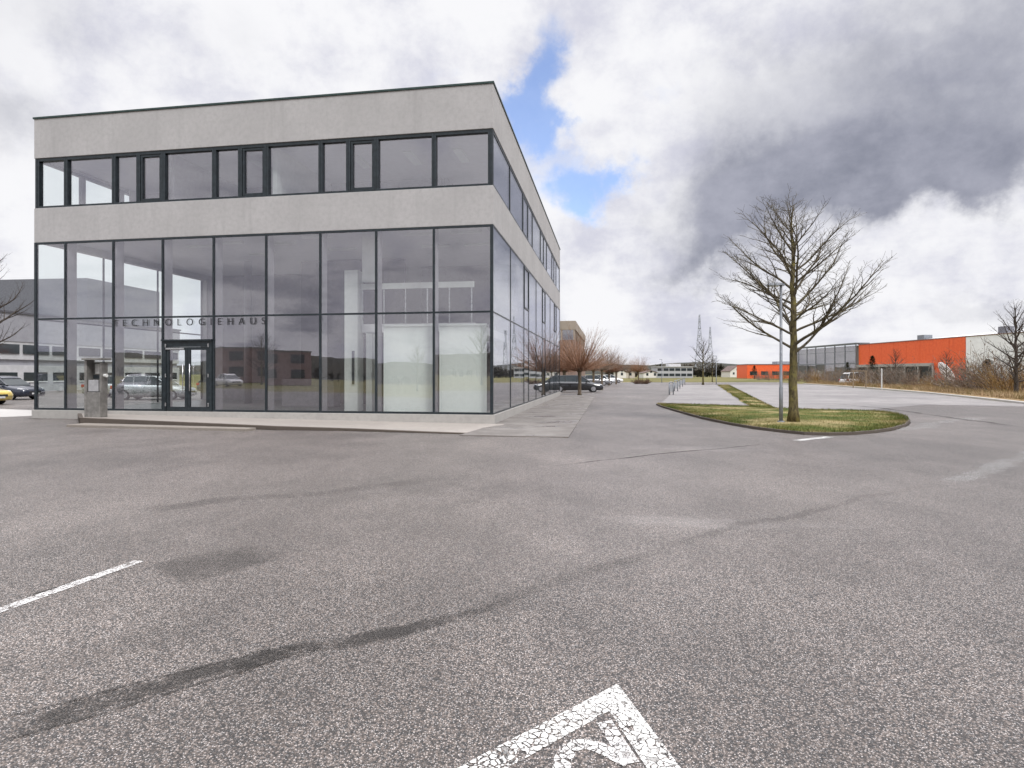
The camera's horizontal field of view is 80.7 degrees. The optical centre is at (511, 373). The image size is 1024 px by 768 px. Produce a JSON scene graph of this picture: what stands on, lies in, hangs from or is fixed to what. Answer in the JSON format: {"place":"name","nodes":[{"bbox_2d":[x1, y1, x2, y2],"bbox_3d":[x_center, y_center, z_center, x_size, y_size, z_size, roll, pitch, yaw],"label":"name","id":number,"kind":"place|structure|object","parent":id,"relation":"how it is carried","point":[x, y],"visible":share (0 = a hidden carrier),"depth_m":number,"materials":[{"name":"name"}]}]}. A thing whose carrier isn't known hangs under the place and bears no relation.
{"place":"outdoors","nodes":[
{"label":"outdoors","id":0,"kind":"place"},
{"bbox_2d":[0,409,31,416],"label":"path","id":1,"kind":"structure","parent":0,"point":[9,413],"depth_m":24.35,"materials":[{"name":"concrete"}]},
{"bbox_2d":[82,414,503,432],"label":"pavement","id":2,"kind":"structure","parent":0,"point":[440,427],"depth_m":18.66,"materials":[{"name":"concrete"}]},
{"bbox_2d":[81,358,110,416],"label":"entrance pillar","id":3,"kind":"structure","parent":2,"relation":"on","point":[95,387],"depth_m":19.63,"materials":[{"name":"concrete"}]},
{"bbox_2d":[177,362,736,374],"bbox_3d":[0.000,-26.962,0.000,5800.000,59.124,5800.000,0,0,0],"label":"hills","id":4,"kind":"structure","parent":0,"point":[195,369],"depth_m":2232.68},
{"bbox_2d":[0,382,1023,767],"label":"yard","id":5,"kind":"structure","parent":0,"point":[752,598],"depth_m":4.43,"materials":[{"name":"asphalt"}]},
{"bbox_2d":[0,389,12,403],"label":"parked car","id":6,"kind":"object","parent":5,"relation":"on","point":[6,395],"visible":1,"depth_m":31.65,"materials":[{"name":"yellow paint"}]},
{"bbox_2d":[0,253,32,344],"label":"bare tree","id":7,"kind":"object","parent":5,"relation":"on","point":[9,316],"visible":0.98,"depth_m":34.43,"materials":[{"name":"brown plant"}]},
{"bbox_2d":[0,376,44,399],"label":"parked car","id":8,"kind":"object","parent":5,"relation":"on","point":[16,386],"visible":0.63,"depth_m":37.44,"materials":[{"name":"black paint"}]},
{"bbox_2d":[0,560,141,612],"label":"parking line","id":9,"kind":"object","parent":5,"relation":"on","point":[82,580],"visible":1,"depth_m":4.55,"materials":[{"name":"paint"}]},
{"bbox_2d":[81,376,111,395],"bbox_3d":[-27.492,0.856,42.501,4.527,1.489,2.120,0,0,-6],"label":"parked car","id":10,"kind":"object","parent":5,"relation":"on","point":[109,385],"visible":0.09,"depth_m":41.61,"materials":[{"name":"silver paint"}]},
{"bbox_2d":[110,376,196,399],"bbox_3d":[-22.492,0.856,38.001,4.527,1.489,2.120,0,0,-6],"label":"parked car","id":11,"kind":"object","parent":5,"relation":"on","point":[137,387],"visible":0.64,"depth_m":37.19,"materials":[{"name":"silver paint"}]},
{"bbox_2d":[66,423,255,430],"bbox_3d":[-10.376,1.573,17.679,6.235,0.095,0.618,0,0,15],"label":"step","id":12,"kind":"object","parent":5,"relation":"on","point":[135,426],"visible":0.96,"depth_m":17.52,"materials":[{"name":"concrete"}]},
{"bbox_2d":[37,617,447,723],"bbox_3d":[-1.100,1.597,3.566,3.160,0.001,0.481,0,0,-36],"label":"asphalt seam","id":13,"kind":"object","parent":5,"relation":"on","point":[396,632],"visible":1,"depth_m":3.34,"materials":[{"name":"asphalt"}]},
{"bbox_2d":[5,661,219,716],"bbox_3d":[-1.896,1.595,3.142,1.380,0.001,0.060,0,0,-36],"label":"asphalt crack","id":14,"kind":"object","parent":13,"relation":"on","point":[115,688],"visible":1,"depth_m":3.05,"materials":[{"name":"asphalt"}]},
{"bbox_2d":[17,656,285,736],"bbox_3d":[-1.596,1.595,3.136,1.810,0.001,0.134,0,0,-37],"label":"asphalt crack","id":15,"kind":"object","parent":13,"relation":"on","point":[81,718],"visible":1,"depth_m":2.93,"materials":[{"name":"asphalt"}]},
{"bbox_2d":[238,645,296,668],"bbox_3d":[-1.319,1.594,3.437,0.584,0.001,0.361,0,0,-42],"label":"damp stain","id":16,"kind":"object","parent":13,"relation":"on","point":[249,665],"visible":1,"depth_m":3.32,"materials":[{"name":"asphalt"}]},
{"bbox_2d":[32,81,560,423],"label":"office building","id":17,"kind":"structure","parent":5,"relation":"on","point":[390,255],"depth_m":21.25,"materials":[{"name":"concrete"}]},
{"bbox_2d":[37,157,65,207],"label":"window","id":18,"kind":"structure","parent":17,"relation":"in","point":[60,159],"depth_m":21.76,"materials":[{"name":"black metal"}]},
{"bbox_2d":[41,162,83,205],"bbox_3d":[-16.985,-6.880,22.734,0.170,1.792,1.792,0,0,9],"label":"window","id":19,"kind":"structure","parent":17,"relation":"in","point":[81,177],"depth_m":23.14,"materials":[{"name":"metal"}]},
{"bbox_2d":[66,154,113,206],"bbox_3d":[-15.013,-6.880,21.516,1.942,1.792,0.170,0,0,9],"label":"window","id":20,"kind":"structure","parent":17,"relation":"in","point":[69,160],"depth_m":21.56,"materials":[{"name":"black metal"}]},
{"bbox_2d":[84,176,122,203],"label":"window","id":21,"kind":"structure","parent":17,"relation":"in","point":[86,178],"depth_m":24.28,"materials":[{"name":"grey metal"}]},
{"bbox_2d":[114,152,137,203],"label":"window","id":22,"kind":"structure","parent":17,"relation":"in","point":[135,154],"depth_m":21.27,"materials":[{"name":"black metal"}]},
{"bbox_2d":[138,151,162,202],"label":"window","id":23,"kind":"structure","parent":17,"relation":"in","point":[150,154],"depth_m":21.08,"materials":[{"name":"black metal"}]},
{"bbox_2d":[165,347,187,410],"bbox_3d":[-11.585,0.175,20.820,0.806,2.210,0.143,0,0,9],"label":"door","id":24,"kind":"structure","parent":17,"relation":"in","point":[168,408],"depth_m":20.83,"materials":[{"name":"black metal"}]},
{"bbox_2d":[163,147,213,201],"bbox_3d":[-11.164,-6.880,20.891,1.942,1.792,0.170,0,0,9],"label":"window","id":25,"kind":"structure","parent":17,"relation":"in","point":[210,149],"depth_m":20.88,"materials":[{"name":"black metal"}]},
{"bbox_2d":[188,347,207,410],"bbox_3d":[-10.785,0.175,20.693,0.806,2.210,0.143,0,0,9],"label":"door","id":26,"kind":"structure","parent":17,"relation":"in","point":[190,408],"depth_m":20.71,"materials":[{"name":"black metal"}]},
{"bbox_2d":[214,145,239,198],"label":"window","id":27,"kind":"structure","parent":17,"relation":"in","point":[225,148],"depth_m":20.64,"materials":[{"name":"black metal"}]},
{"bbox_2d":[240,144,265,197],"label":"window","id":28,"kind":"structure","parent":17,"relation":"in","point":[255,147],"depth_m":20.46,"materials":[{"name":"black metal"}]},
{"bbox_2d":[266,140,320,196],"bbox_3d":[-7.315,-6.880,20.267,1.942,1.792,0.170,0,0,9],"label":"window","id":29,"kind":"structure","parent":17,"relation":"in","point":[315,142],"depth_m":20.24,"materials":[{"name":"black metal"}]},
{"bbox_2d":[321,138,347,193],"bbox_3d":[-5.870,-6.880,20.032,0.967,1.792,0.170,0,0,9],"label":"window","id":30,"kind":"structure","parent":17,"relation":"in","point":[330,141],"depth_m":20.01,"materials":[{"name":"black metal"}]},
{"bbox_2d":[348,136,375,191],"bbox_3d":[-4.909,-6.880,19.877,0.967,1.792,0.170,0,0,9],"label":"window","id":31,"kind":"structure","parent":17,"relation":"in","point":[361,140],"depth_m":19.83,"materials":[{"name":"black metal"}]},
{"bbox_2d":[376,132,433,190],"bbox_3d":[-3.465,-6.880,19.642,1.942,1.792,0.170,0,0,9],"label":"window","id":32,"kind":"structure","parent":17,"relation":"in","point":[421,135],"depth_m":19.63,"materials":[{"name":"black metal"}]},
{"bbox_2d":[434,129,489,187],"bbox_3d":[-1.589,-6.880,19.337,1.842,1.792,0.170,0,0,9],"label":"window","id":33,"kind":"structure","parent":17,"relation":"in","point":[481,131],"depth_m":19.32,"materials":[{"name":"black metal"}]},
{"bbox_2d":[493,130,509,211],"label":"window","id":34,"kind":"structure","parent":17,"relation":"in","point":[501,166],"depth_m":20.73,"materials":[{"name":"grey glass"}]},
{"bbox_2d":[510,166,522,232],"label":"window","id":35,"kind":"structure","parent":17,"relation":"in","point":[516,193],"depth_m":24.06,"materials":[{"name":"grey glass"}]},
{"bbox_2d":[523,193,527,240],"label":"window","id":36,"kind":"structure","parent":17,"relation":"in","point":[525,203],"depth_m":26.63,"materials":[{"name":"grey glass"}]},
{"bbox_2d":[528,203,532,248],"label":"window","id":37,"kind":"structure","parent":17,"relation":"in","point":[530,214],"depth_m":28.30,"materials":[{"name":"grey glass"}]},
{"bbox_2d":[533,214,540,261],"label":"window","id":38,"kind":"structure","parent":17,"relation":"in","point":[536,229],"depth_m":30.62,"materials":[{"name":"grey glass"}]},
{"bbox_2d":[541,231,543,266],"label":"window","id":39,"kind":"structure","parent":17,"relation":"in","point":[542,236],"depth_m":33.35,"materials":[{"name":"grey glass"}]},
{"bbox_2d":[544,237,546,271],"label":"window","id":40,"kind":"structure","parent":17,"relation":"in","point":[545,242],"depth_m":34.91,"materials":[{"name":"grey glass"}]},
{"bbox_2d":[547,243,551,279],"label":"window","id":41,"kind":"structure","parent":17,"relation":"in","point":[549,254],"depth_m":37.22,"materials":[{"name":"grey glass"}]},
{"bbox_2d":[556,262,559,292],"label":"window","id":42,"kind":"structure","parent":17,"relation":"in","point":[557,267],"depth_m":42.91,"materials":[{"name":"grey glass"}]},
{"bbox_2d":[78,413,567,437],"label":"pavement kerb","id":43,"kind":"structure","parent":5,"relation":"on","point":[81,419],"depth_m":17.72,"materials":[{"name":"concrete"}]},
{"bbox_2d":[458,684,680,767],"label":"bay corner marking","id":44,"kind":"object","parent":5,"relation":"on","point":[641,721],"visible":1,"depth_m":2.70,"materials":[{"name":"paint"}]},
{"bbox_2d":[560,337,587,390],"bbox_3d":[5.144,-1.314,57.964,5.787,5.828,5.880,0,0,33],"label":"pollard tree","id":45,"kind":"object","parent":5,"relation":"on","point":[564,371],"visible":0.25,"depth_m":57.86,"materials":[{"name":"brown plant"}]},
{"bbox_2d":[560,375,602,391],"bbox_3d":[5.699,0.846,53.500,4.677,1.509,2.140,0,0,2],"label":"parked car","id":46,"kind":"object","parent":5,"relation":"on","point":[568,382],"visible":0.6,"depth_m":52.63,"materials":[{"name":"black paint"}]},
{"bbox_2d":[560,321,616,394],"bbox_3d":[5.184,-1.314,45.887,5.881,5.828,5.787,0,0,0],"label":"pollard tree","id":47,"kind":"object","parent":5,"relation":"on","point":[577,366],"visible":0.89,"depth_m":45.78,"materials":[{"name":"brown plant"}]},
{"bbox_2d":[553,720,639,767],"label":"bay number marking","id":48,"kind":"object","parent":5,"relation":"on","point":[567,764],"visible":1,"depth_m":2.57,"materials":[{"name":"paint"}]},
{"bbox_2d":[584,375,609,385],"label":"parked car","id":49,"kind":"object","parent":5,"relation":"on","point":[597,379],"visible":0.39,"depth_m":83.25,"materials":[{"name":"grey paint"}]},
{"bbox_2d":[588,343,622,384],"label":"pollard tree","id":50,"kind":"object","parent":5,"relation":"on","point":[603,369],"visible":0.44,"depth_m":77.81,"materials":[{"name":"brown plant"}]},
{"bbox_2d":[594,349,627,384],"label":"pollard tree","id":51,"kind":"object","parent":5,"relation":"on","point":[615,369],"visible":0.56,"depth_m":85.64,"materials":[{"name":"brown plant"}]},
{"bbox_2d":[608,348,630,383],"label":"pollard tree","id":52,"kind":"object","parent":5,"relation":"on","point":[619,367],"visible":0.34,"depth_m":94.87,"materials":[{"name":"brown plant"}]},
{"bbox_2d":[631,377,651,383],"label":"bush","id":53,"kind":"object","parent":5,"relation":"on","point":[635,381],"visible":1,"depth_m":96.70,"materials":[{"name":"plant"}]},
{"bbox_2d":[690,340,716,384],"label":"bare tree","id":54,"kind":"object","parent":5,"relation":"on","point":[702,362],"visible":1,"depth_m":89.91,"materials":[{"name":"brown plant"}]},
{"bbox_2d":[656,404,909,434],"bbox_3d":[11.012,1.587,23.528,8.538,0.125,15.685,0,0,0],"label":"island edging","id":55,"kind":"object","parent":5,"relation":"on","point":[810,433],"visible":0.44,"depth_m":16.89,"materials":[{"name":"concrete"}]},
{"bbox_2d":[803,383,1023,403],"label":"kerb","id":56,"kind":"structure","parent":5,"relation":"on","point":[993,399],"depth_m":46.09,"materials":[{"name":"concrete"}]},
{"bbox_2d":[0,0,1023,365],"label":"sky","id":57,"kind":"structure","parent":0,"point":[642,129],"materials":[{"name":"white"}]},
{"bbox_2d":[459,395,595,437],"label":"side pavement","id":58,"kind":"structure","parent":0,"point":[560,416],"depth_m":19.94,"materials":[{"name":"concrete"}]},
{"bbox_2d":[179,374,1020,389],"bbox_3d":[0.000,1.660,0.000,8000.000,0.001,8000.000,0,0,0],"label":"ground","id":59,"kind":"structure","parent":0,"point":[195,379],"depth_m":183.18,"materials":[{"name":"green plant"}]},
{"bbox_2d":[0,278,180,390],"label":"factory","id":60,"kind":"structure","parent":59,"relation":"on","point":[17,353],"depth_m":64.35,"materials":[{"name":"grey metal"}]},
{"bbox_2d":[0,372,17,376],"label":"window","id":61,"kind":"structure","parent":60,"relation":"in","point":[1,373],"depth_m":53.12,"materials":[{"name":"grey glass"}]},
{"bbox_2d":[0,344,19,353],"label":"window","id":62,"kind":"structure","parent":60,"relation":"in","point":[7,348],"depth_m":53.23,"materials":[{"name":"grey glass"}]},
{"bbox_2d":[23,345,48,354],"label":"window","id":63,"kind":"structure","parent":60,"relation":"in","point":[27,349],"depth_m":55.46,"materials":[{"name":"grey glass"}]},
{"bbox_2d":[24,372,47,381],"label":"window","id":64,"kind":"structure","parent":60,"relation":"in","point":[28,376],"depth_m":55.44,"materials":[{"name":"grey glass"}]},
{"bbox_2d":[52,346,63,354],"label":"window","id":65,"kind":"structure","parent":60,"relation":"in","point":[56,350],"depth_m":58.00,"materials":[{"name":"grey glass"}]},
{"bbox_2d":[53,372,63,381],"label":"window","id":66,"kind":"structure","parent":60,"relation":"in","point":[57,376],"depth_m":58.10,"materials":[{"name":"grey glass"}]},
{"bbox_2d":[79,348,99,356],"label":"window","id":67,"kind":"structure","parent":60,"relation":"in","point":[95,352],"depth_m":61.77,"materials":[{"name":"grey glass"}]},
{"bbox_2d":[124,350,142,357],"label":"window","id":68,"kind":"structure","parent":60,"relation":"in","point":[127,353],"depth_m":67.68,"materials":[{"name":"grey glass"}]},
{"bbox_2d":[144,351,160,358],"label":"window","id":69,"kind":"structure","parent":60,"relation":"in","point":[147,354],"depth_m":70.67,"materials":[{"name":"grey glass"}]},
{"bbox_2d":[560,321,584,375],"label":"office building","id":70,"kind":"structure","parent":59,"relation":"on","point":[565,325],"depth_m":105.04,"materials":[{"name":"beige concrete"}]},
{"bbox_2d":[577,340,613,382],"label":"pollard tree","id":71,"kind":"object","parent":59,"relation":"on","point":[593,375],"visible":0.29,"depth_m":69.87,"materials":[{"name":"brown plant"}]},
{"bbox_2d":[614,369,625,377],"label":"shed","id":72,"kind":"structure","parent":59,"relation":"on","point":[621,374],"depth_m":235.02,"materials":[{"name":"paint"}]},
{"bbox_2d":[627,353,649,380],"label":"pollard tree","id":73,"kind":"object","parent":59,"relation":"on","point":[634,368],"visible":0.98,"depth_m":147.82,"materials":[{"name":"brown plant"}]},
{"bbox_2d":[639,370,657,377],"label":"shed","id":74,"kind":"structure","parent":59,"relation":"on","point":[649,374],"depth_m":250.02,"materials":[{"name":"paint"}]},
{"bbox_2d":[604,362,723,376],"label":"wood","id":75,"kind":"object","parent":59,"relation":"on","point":[696,373],"visible":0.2,"depth_m":327.01,"materials":[{"name":"plant"}]},
{"bbox_2d":[651,364,693,377],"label":"office building","id":76,"kind":"structure","parent":59,"relation":"on","point":[673,371],"depth_m":250.00,"materials":[{"name":"white concrete"}]},
{"bbox_2d":[694,314,704,375],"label":"pylon","id":77,"kind":"object","parent":59,"relation":"on","point":[699,325],"visible":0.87,"depth_m":399.06,"materials":[{"name":"metal"}]},
{"bbox_2d":[720,366,736,376],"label":"house","id":78,"kind":"structure","parent":59,"relation":"on","point":[729,371],"depth_m":301.24,"materials":[{"name":"tile"}]},
{"bbox_2d":[736,361,789,377],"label":"warehouse","id":79,"kind":"structure","parent":59,"relation":"on","point":[744,370],"depth_m":221.81,"materials":[{"name":"metal"}]},
{"bbox_2d":[760,368,787,379],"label":"shrub","id":80,"kind":"object","parent":59,"relation":"on","point":[771,376],"visible":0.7,"depth_m":144.63,"materials":[{"name":"plant"}]},
{"bbox_2d":[783,366,815,381],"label":"shrub","id":81,"kind":"object","parent":59,"relation":"on","point":[798,376],"visible":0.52,"depth_m":119.62,"materials":[{"name":"plant"}]},
{"bbox_2d":[797,326,1023,380],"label":"exhibition hall","id":82,"kind":"structure","parent":59,"relation":"on","point":[923,350],"depth_m":134.27,"materials":[{"name":"concrete"}]},
{"bbox_2d":[921,366,931,380],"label":"window","id":83,"kind":"structure","parent":82,"relation":"in","point":[923,368],"depth_m":130.43,"materials":[{"name":"black glass"}]},
{"bbox_2d":[662,385,744,404],"bbox_3d":[18.099,1.596,59.014,5.079,0.001,61.128,0,0,17],"label":"parking bay","id":84,"kind":"object","parent":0,"point":[704,394],"visible":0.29,"depth_m":42.83,"materials":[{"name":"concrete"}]},
{"bbox_2d":[717,384,771,406],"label":"grass strip","id":85,"kind":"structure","parent":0,"point":[731,390],"depth_m":40.66,"materials":[{"name":"plant"}]},
{"bbox_2d":[657,402,908,431],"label":"grass island","id":86,"kind":"structure","parent":0,"point":[771,413],"depth_m":21.02,"materials":[{"name":"plant"}]},
{"bbox_2d":[765,282,784,421],"bbox_3d":[8.210,-0.665,18.800,0.600,4.370,0.240,0,0,0],"label":"street lamp","id":87,"kind":"object","parent":86,"relation":"on","point":[780,375],"visible":0.88,"depth_m":18.76,"materials":[{"name":"metal"}]},
{"bbox_2d":[709,183,896,421],"bbox_3d":[8.759,-2.194,18.696,4.937,7.410,5.207,0,0,0],"label":"bare tree","id":88,"kind":"object","parent":86,"relation":"on","point":[793,409],"visible":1,"depth_m":18.80,"materials":[{"name":"brown plant"}]},
{"bbox_2d":[732,385,1023,409],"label":"driveway","id":89,"kind":"structure","parent":0,"point":[824,397],"depth_m":39.33,"materials":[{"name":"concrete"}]},
{"bbox_2d":[806,380,1023,400],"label":"verge","id":90,"kind":"structure","parent":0,"point":[940,392],"depth_m":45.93,"materials":[{"name":"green plant"}]},
{"bbox_2d":[804,365,842,381],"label":"shrub","id":91,"kind":"object","parent":90,"relation":"on","point":[816,378],"visible":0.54,"depth_m":96.47,"materials":[{"name":"plant"}]},
{"bbox_2d":[814,366,854,381],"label":"shrub","id":92,"kind":"object","parent":90,"relation":"on","point":[829,376],"visible":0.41,"depth_m":92.37,"materials":[{"name":"plant"}]},
{"bbox_2d":[820,364,869,381],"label":"shrub","id":93,"kind":"object","parent":90,"relation":"on","point":[837,376],"visible":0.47,"depth_m":86.71,"materials":[{"name":"plant"}]},
{"bbox_2d":[839,372,861,381],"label":"parked car","id":94,"kind":"object","parent":90,"relation":"on","point":[842,378],"visible":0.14,"depth_m":83.30,"materials":[{"name":"white paint"}]},
{"bbox_2d":[835,366,873,383],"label":"shrub","id":95,"kind":"object","parent":90,"relation":"on","point":[851,376],"visible":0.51,"depth_m":80.22,"materials":[{"name":"plant"}]},
{"bbox_2d":[863,355,878,381],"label":"conifer","id":96,"kind":"object","parent":90,"relation":"on","point":[873,358],"visible":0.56,"depth_m":81.91,"materials":[{"name":"green plant"}]},
{"bbox_2d":[846,359,903,383],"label":"shrub","id":97,"kind":"object","parent":90,"relation":"on","point":[856,375],"visible":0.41,"depth_m":78.07,"materials":[{"name":"plant"}]},
{"bbox_2d":[849,362,921,384],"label":"shrub","id":98,"kind":"object","parent":90,"relation":"on","point":[878,377],"visible":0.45,"depth_m":72.02,"materials":[{"name":"plant"}]},
{"bbox_2d":[885,349,904,382],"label":"bare tree","id":99,"kind":"object","parent":90,"relation":"on","point":[896,357],"visible":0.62,"depth_m":79.89,"materials":[{"name":"brown plant"}]},
{"bbox_2d":[870,366,933,384],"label":"shrub","id":100,"kind":"object","parent":90,"relation":"on","point":[887,382],"visible":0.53,"depth_m":67.52,"materials":[{"name":"plant"}]},
{"bbox_2d":[865,356,952,385],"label":"shrub","id":101,"kind":"object","parent":90,"relation":"on","point":[896,376],"visible":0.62,"depth_m":66.24,"materials":[{"name":"plant"}]},
{"bbox_2d":[890,368,952,385],"bbox_3d":[42.169,0.393,61.962,5.274,2.239,5.668,0,0,-31],"label":"shrub","id":102,"kind":"object","parent":90,"relation":"on","point":[913,382],"visible":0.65,"depth_m":62.31,"materials":[{"name":"plant"}]},
{"bbox_2d":[920,373,955,386],"bbox_3d":[40.768,0.744,57.744,4.614,1.888,4.283,0,0,-7],"label":"shrub","id":103,"kind":"object","parent":90,"relation":"on","point":[932,382],"visible":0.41,"depth_m":58.21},
{"bbox_2d":[935,351,956,380],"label":"bare tree","id":104,"kind":"object","parent":90,"relation":"on","point":[946,359],"visible":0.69,"depth_m":65.96,"materials":[{"name":"brown plant"}]},
{"bbox_2d":[917,338,1023,390],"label":"shrub","id":105,"kind":"object","parent":90,"relation":"on","point":[980,382],"visible":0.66,"depth_m":45.71,"materials":[{"name":"plant"}]},
{"bbox_2d":[922,352,1019,388],"bbox_3d":[40.540,-0.289,53.093,8.393,3.616,8.103,0,0,-4],"label":"shrub","id":106,"kind":"object","parent":90,"relation":"on","point":[955,375],"visible":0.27,"depth_m":53.42,"materials":[{"name":"plant"}]},
{"bbox_2d":[927,355,1022,388],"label":"shrub","id":107,"kind":"object","parent":90,"relation":"on","point":[956,376],"visible":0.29,"depth_m":51.06,"materials":[{"name":"plant"}]},
{"bbox_2d":[930,345,1023,389],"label":"shrub","id":108,"kind":"object","parent":90,"relation":"on","point":[979,368],"visible":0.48,"depth_m":47.49,"materials":[{"name":"plant"}]},
{"bbox_2d":[958,351,1023,391],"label":"shrub","id":109,"kind":"object","parent":90,"relation":"on","point":[994,380],"visible":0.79,"depth_m":43.84,"materials":[{"name":"plant"}]},
{"bbox_2d":[980,299,1023,391],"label":"bare tree","id":110,"kind":"object","parent":90,"relation":"on","point":[1015,359],"visible":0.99,"depth_m":40.94,"materials":[{"name":"brown plant"}]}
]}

